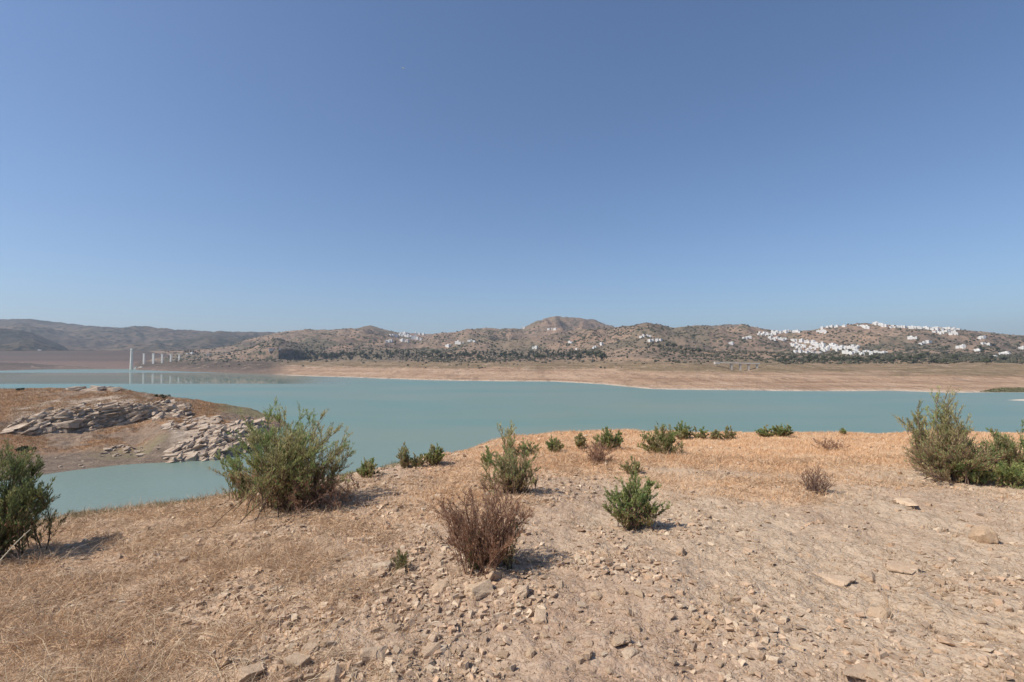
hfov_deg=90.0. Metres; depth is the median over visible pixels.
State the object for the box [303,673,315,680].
stone
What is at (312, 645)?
stone
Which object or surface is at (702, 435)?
shrub
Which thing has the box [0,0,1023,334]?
sky
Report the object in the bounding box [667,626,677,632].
stone
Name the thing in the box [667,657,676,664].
stone
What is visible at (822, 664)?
stone
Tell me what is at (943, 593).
stone
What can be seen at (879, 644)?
stone
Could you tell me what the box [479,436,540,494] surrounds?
shrub
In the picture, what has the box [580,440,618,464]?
dead shrub
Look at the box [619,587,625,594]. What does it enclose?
stone
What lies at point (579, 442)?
shrub
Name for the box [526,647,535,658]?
stone
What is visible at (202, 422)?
rock outcrop
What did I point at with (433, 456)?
shrub
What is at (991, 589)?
stone
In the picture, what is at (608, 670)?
stone
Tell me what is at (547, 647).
stone
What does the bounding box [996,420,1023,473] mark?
tamarisk shrub
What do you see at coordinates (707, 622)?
stone
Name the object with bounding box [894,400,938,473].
tamarisk shrub
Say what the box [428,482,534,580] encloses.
dead shrub
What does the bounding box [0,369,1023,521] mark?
water
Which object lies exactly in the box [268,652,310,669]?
stone
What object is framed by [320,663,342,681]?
stone
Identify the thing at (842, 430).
shrub
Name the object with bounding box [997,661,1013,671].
stone
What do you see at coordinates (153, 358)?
bridge pier
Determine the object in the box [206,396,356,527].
tamarisk shrub
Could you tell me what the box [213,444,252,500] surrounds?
tamarisk shrub
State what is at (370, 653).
stone
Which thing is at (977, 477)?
shrub
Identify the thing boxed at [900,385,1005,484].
tamarisk shrub
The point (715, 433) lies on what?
shrub
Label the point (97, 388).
rock outcrop
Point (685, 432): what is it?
shrub
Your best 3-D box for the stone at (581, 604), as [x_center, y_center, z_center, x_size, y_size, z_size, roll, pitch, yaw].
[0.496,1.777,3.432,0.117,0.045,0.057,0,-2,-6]
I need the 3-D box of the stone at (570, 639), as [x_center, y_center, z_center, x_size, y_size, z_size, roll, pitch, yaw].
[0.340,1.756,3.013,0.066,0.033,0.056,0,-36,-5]
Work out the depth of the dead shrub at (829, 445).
10.88 m
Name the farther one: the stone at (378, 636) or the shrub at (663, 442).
the shrub at (663, 442)
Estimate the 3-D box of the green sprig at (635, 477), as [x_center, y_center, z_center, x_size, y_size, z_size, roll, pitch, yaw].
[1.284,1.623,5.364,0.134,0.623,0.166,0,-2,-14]
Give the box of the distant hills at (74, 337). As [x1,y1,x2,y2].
[0,319,275,351]
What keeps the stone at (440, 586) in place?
on the ground at (902, 521)
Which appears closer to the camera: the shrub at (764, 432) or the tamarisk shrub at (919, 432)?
the tamarisk shrub at (919, 432)
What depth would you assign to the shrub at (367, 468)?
8.86 m
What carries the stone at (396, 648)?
on the ground at (902, 521)
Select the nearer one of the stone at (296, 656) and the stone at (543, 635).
the stone at (296, 656)
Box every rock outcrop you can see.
[0,399,192,434]
[65,385,122,391]
[160,415,222,430]
[161,417,265,462]
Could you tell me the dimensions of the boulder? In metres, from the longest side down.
0.198 x 0.189 x 0.181 m
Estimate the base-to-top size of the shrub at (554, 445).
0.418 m
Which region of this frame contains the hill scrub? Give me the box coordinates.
[161,316,1023,368]
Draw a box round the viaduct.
[714,362,759,369]
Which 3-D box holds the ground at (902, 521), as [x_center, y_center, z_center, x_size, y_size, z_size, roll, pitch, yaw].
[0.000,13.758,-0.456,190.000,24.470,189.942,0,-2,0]
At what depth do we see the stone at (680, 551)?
4.34 m
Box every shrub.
[0,438,72,559]
[15,445,36,450]
[154,394,170,397]
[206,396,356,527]
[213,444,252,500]
[285,474,361,517]
[355,457,380,477]
[395,442,411,468]
[409,452,426,467]
[423,443,444,466]
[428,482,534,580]
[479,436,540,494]
[480,445,494,465]
[497,420,516,457]
[514,440,541,454]
[545,434,564,452]
[574,433,586,448]
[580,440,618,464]
[591,426,623,450]
[602,475,672,530]
[620,455,642,475]
[637,423,683,454]
[672,420,694,439]
[691,426,709,438]
[710,429,720,438]
[719,425,736,439]
[754,424,776,436]
[769,423,792,436]
[796,465,836,495]
[810,437,850,450]
[839,428,845,433]
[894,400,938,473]
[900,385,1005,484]
[945,456,1006,487]
[977,426,1023,480]
[988,460,1023,488]
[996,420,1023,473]
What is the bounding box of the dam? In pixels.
[0,351,169,368]
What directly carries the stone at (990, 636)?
on the ground at (902, 521)
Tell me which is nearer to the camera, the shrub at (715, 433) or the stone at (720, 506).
the stone at (720, 506)
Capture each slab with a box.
[814,572,856,586]
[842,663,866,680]
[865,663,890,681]
[886,560,921,573]
[893,498,917,505]
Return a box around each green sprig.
[463,532,482,569]
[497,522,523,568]
[629,465,640,492]
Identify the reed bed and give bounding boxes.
[980,387,1023,391]
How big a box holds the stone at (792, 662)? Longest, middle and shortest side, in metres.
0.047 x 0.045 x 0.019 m
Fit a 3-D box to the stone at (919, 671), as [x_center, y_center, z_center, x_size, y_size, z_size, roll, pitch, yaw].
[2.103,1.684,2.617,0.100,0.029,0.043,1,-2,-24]
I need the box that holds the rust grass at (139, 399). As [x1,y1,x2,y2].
[0,387,233,464]
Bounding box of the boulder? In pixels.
[968,525,998,543]
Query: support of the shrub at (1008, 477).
on the ground at (902, 521)
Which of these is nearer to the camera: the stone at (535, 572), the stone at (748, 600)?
the stone at (748, 600)
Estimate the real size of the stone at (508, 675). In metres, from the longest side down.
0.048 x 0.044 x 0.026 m
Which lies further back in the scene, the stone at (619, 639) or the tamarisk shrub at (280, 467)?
the tamarisk shrub at (280, 467)
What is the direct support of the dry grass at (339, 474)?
on the ground at (902, 521)
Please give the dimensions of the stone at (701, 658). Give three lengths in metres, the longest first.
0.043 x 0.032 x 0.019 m
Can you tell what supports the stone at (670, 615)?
on the ground at (902, 521)
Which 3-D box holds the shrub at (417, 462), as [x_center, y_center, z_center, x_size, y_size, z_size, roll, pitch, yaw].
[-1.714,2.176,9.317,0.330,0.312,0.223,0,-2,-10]
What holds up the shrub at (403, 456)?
on the ground at (902, 521)
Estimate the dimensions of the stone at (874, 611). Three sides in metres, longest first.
0.146 x 0.128 x 0.090 m
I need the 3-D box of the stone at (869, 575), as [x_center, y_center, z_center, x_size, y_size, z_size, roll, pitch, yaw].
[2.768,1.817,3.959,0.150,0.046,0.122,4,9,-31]
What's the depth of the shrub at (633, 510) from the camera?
5.11 m
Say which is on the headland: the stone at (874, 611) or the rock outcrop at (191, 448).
the rock outcrop at (191, 448)
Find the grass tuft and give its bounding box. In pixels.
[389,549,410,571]
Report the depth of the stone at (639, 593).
3.48 m
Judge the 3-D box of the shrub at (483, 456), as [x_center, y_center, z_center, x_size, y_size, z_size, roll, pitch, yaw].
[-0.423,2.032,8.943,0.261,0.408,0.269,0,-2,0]
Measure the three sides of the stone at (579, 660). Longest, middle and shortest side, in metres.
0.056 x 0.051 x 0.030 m
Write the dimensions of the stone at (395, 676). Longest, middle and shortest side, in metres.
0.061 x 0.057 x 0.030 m
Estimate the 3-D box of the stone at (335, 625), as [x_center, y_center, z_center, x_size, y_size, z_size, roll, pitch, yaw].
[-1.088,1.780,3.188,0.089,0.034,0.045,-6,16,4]
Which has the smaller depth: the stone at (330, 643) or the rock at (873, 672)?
the rock at (873, 672)
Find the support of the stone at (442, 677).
on the ground at (902, 521)
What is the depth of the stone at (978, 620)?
3.25 m
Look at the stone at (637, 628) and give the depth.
3.08 m
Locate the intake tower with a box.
[130,348,132,368]
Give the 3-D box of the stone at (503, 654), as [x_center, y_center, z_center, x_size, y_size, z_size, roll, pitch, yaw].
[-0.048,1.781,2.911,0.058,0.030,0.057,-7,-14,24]
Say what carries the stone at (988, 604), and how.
on the ground at (902, 521)
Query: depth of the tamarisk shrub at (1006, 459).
7.62 m
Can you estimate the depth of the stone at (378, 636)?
3.07 m
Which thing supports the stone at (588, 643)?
on the ground at (902, 521)
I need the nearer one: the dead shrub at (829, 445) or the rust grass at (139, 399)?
the dead shrub at (829, 445)
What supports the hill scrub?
on the hills at (965, 377)
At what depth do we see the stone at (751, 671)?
2.67 m
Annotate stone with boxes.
[179,556,188,563]
[235,662,263,681]
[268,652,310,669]
[301,642,322,654]
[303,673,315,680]
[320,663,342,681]
[324,639,333,645]
[329,623,337,628]
[359,645,388,662]
[371,547,382,553]
[371,561,391,570]
[373,633,384,639]
[384,623,401,631]
[386,673,398,679]
[393,645,400,653]
[397,567,404,575]
[421,641,440,658]
[431,581,450,592]
[433,632,440,638]
[438,674,448,680]
[447,636,457,643]
[453,672,462,678]
[464,579,494,599]
[484,566,502,579]
[498,650,508,658]
[506,671,514,677]
[515,584,529,597]
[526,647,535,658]
[531,569,538,575]
[533,608,546,624]
[540,632,549,638]
[543,644,551,650]
[550,592,556,597]
[555,580,564,588]
[565,636,574,641]
[574,655,584,664]
[577,601,586,608]
[585,640,592,646]
[590,591,601,599]
[600,650,607,656]
[604,667,612,674]
[611,634,631,645]
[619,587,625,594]
[621,647,638,659]
[634,590,643,597]
[634,623,641,631]
[666,611,674,619]
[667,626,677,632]
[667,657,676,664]
[675,547,685,555]
[698,656,705,662]
[699,618,712,628]
[711,599,721,605]
[714,659,724,667]
[717,504,725,508]
[740,596,757,605]
[748,669,756,674]
[786,660,795,665]
[819,661,825,668]
[859,570,875,582]
[867,606,893,618]
[874,639,884,650]
[914,667,924,676]
[940,590,947,596]
[971,616,987,623]
[983,603,994,607]
[983,633,997,641]
[984,587,998,595]
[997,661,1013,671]
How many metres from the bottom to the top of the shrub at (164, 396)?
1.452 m
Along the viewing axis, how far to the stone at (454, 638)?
3.06 m
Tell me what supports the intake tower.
in the water
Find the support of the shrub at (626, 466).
on the ground at (902, 521)
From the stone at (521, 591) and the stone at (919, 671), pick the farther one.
the stone at (521, 591)
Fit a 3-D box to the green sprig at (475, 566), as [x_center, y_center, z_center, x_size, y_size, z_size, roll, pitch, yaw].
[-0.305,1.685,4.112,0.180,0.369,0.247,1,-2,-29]
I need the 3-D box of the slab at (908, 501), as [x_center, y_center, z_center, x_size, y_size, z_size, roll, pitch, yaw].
[4.696,1.931,6.101,0.218,0.054,0.294,-8,-3,29]
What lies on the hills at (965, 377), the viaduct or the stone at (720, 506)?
the viaduct
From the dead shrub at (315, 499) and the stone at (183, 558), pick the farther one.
the dead shrub at (315, 499)
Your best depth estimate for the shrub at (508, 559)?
4.07 m
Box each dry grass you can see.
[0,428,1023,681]
[35,460,398,524]
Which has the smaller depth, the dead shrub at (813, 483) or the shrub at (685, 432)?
the dead shrub at (813, 483)
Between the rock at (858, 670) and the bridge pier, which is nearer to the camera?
the rock at (858, 670)
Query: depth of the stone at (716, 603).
3.37 m
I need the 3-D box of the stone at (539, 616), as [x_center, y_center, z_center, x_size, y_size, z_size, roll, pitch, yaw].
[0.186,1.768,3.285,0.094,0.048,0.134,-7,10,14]
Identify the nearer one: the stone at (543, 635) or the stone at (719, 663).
the stone at (719, 663)
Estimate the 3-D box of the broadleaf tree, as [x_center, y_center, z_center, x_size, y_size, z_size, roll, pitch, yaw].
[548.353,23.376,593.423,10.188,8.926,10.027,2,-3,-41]
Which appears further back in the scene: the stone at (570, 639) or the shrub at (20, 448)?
the shrub at (20, 448)
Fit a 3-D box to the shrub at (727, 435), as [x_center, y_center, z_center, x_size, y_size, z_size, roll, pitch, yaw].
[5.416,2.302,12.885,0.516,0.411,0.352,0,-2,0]
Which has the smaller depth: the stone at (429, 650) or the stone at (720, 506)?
the stone at (429, 650)
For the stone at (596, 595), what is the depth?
3.55 m
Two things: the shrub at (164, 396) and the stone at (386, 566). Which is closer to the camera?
the stone at (386, 566)
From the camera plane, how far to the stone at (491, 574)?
3.91 m
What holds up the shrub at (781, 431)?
on the ground at (902, 521)
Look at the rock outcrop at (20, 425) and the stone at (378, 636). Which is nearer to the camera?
the stone at (378, 636)
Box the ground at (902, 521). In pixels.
[0,431,1023,681]
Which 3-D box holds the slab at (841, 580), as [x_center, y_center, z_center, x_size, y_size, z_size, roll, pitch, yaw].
[2.474,1.809,3.919,0.191,0.040,0.245,-5,1,-26]
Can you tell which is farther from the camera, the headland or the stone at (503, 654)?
the headland
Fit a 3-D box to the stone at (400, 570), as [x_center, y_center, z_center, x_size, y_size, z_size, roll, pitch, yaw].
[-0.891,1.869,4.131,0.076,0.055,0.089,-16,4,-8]
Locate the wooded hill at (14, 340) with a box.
[0,329,69,350]
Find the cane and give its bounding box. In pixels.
[0,529,30,560]
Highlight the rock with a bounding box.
[103,447,112,450]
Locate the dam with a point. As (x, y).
(115, 359)
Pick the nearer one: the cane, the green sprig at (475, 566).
the green sprig at (475, 566)
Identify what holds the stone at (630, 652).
on the ground at (902, 521)
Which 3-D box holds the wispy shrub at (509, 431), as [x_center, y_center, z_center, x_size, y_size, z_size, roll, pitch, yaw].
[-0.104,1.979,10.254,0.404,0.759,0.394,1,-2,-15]
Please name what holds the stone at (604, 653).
on the ground at (902, 521)
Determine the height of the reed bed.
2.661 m
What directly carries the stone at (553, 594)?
on the ground at (902, 521)
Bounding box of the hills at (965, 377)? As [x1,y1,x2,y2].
[0,316,1023,392]
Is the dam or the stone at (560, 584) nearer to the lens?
the stone at (560, 584)
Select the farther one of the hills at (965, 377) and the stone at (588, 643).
the hills at (965, 377)
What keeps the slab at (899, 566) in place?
on the ground at (902, 521)
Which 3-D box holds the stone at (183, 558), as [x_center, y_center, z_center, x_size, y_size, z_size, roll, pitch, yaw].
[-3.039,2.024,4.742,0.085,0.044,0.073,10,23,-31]
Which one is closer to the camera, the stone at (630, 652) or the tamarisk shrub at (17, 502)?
the stone at (630, 652)
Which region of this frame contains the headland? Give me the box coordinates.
[0,387,283,480]
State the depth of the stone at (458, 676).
2.70 m
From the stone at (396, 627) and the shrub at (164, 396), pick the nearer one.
the stone at (396, 627)
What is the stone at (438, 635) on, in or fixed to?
on the ground at (902, 521)
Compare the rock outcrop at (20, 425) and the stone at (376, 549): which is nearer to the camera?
the stone at (376, 549)
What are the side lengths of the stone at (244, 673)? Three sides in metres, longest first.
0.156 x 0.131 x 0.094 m
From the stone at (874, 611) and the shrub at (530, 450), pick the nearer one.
the stone at (874, 611)
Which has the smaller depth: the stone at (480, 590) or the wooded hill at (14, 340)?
the stone at (480, 590)
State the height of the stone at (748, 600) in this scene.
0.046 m
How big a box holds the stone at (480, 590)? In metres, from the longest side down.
0.229 x 0.188 x 0.094 m
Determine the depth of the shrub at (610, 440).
11.07 m

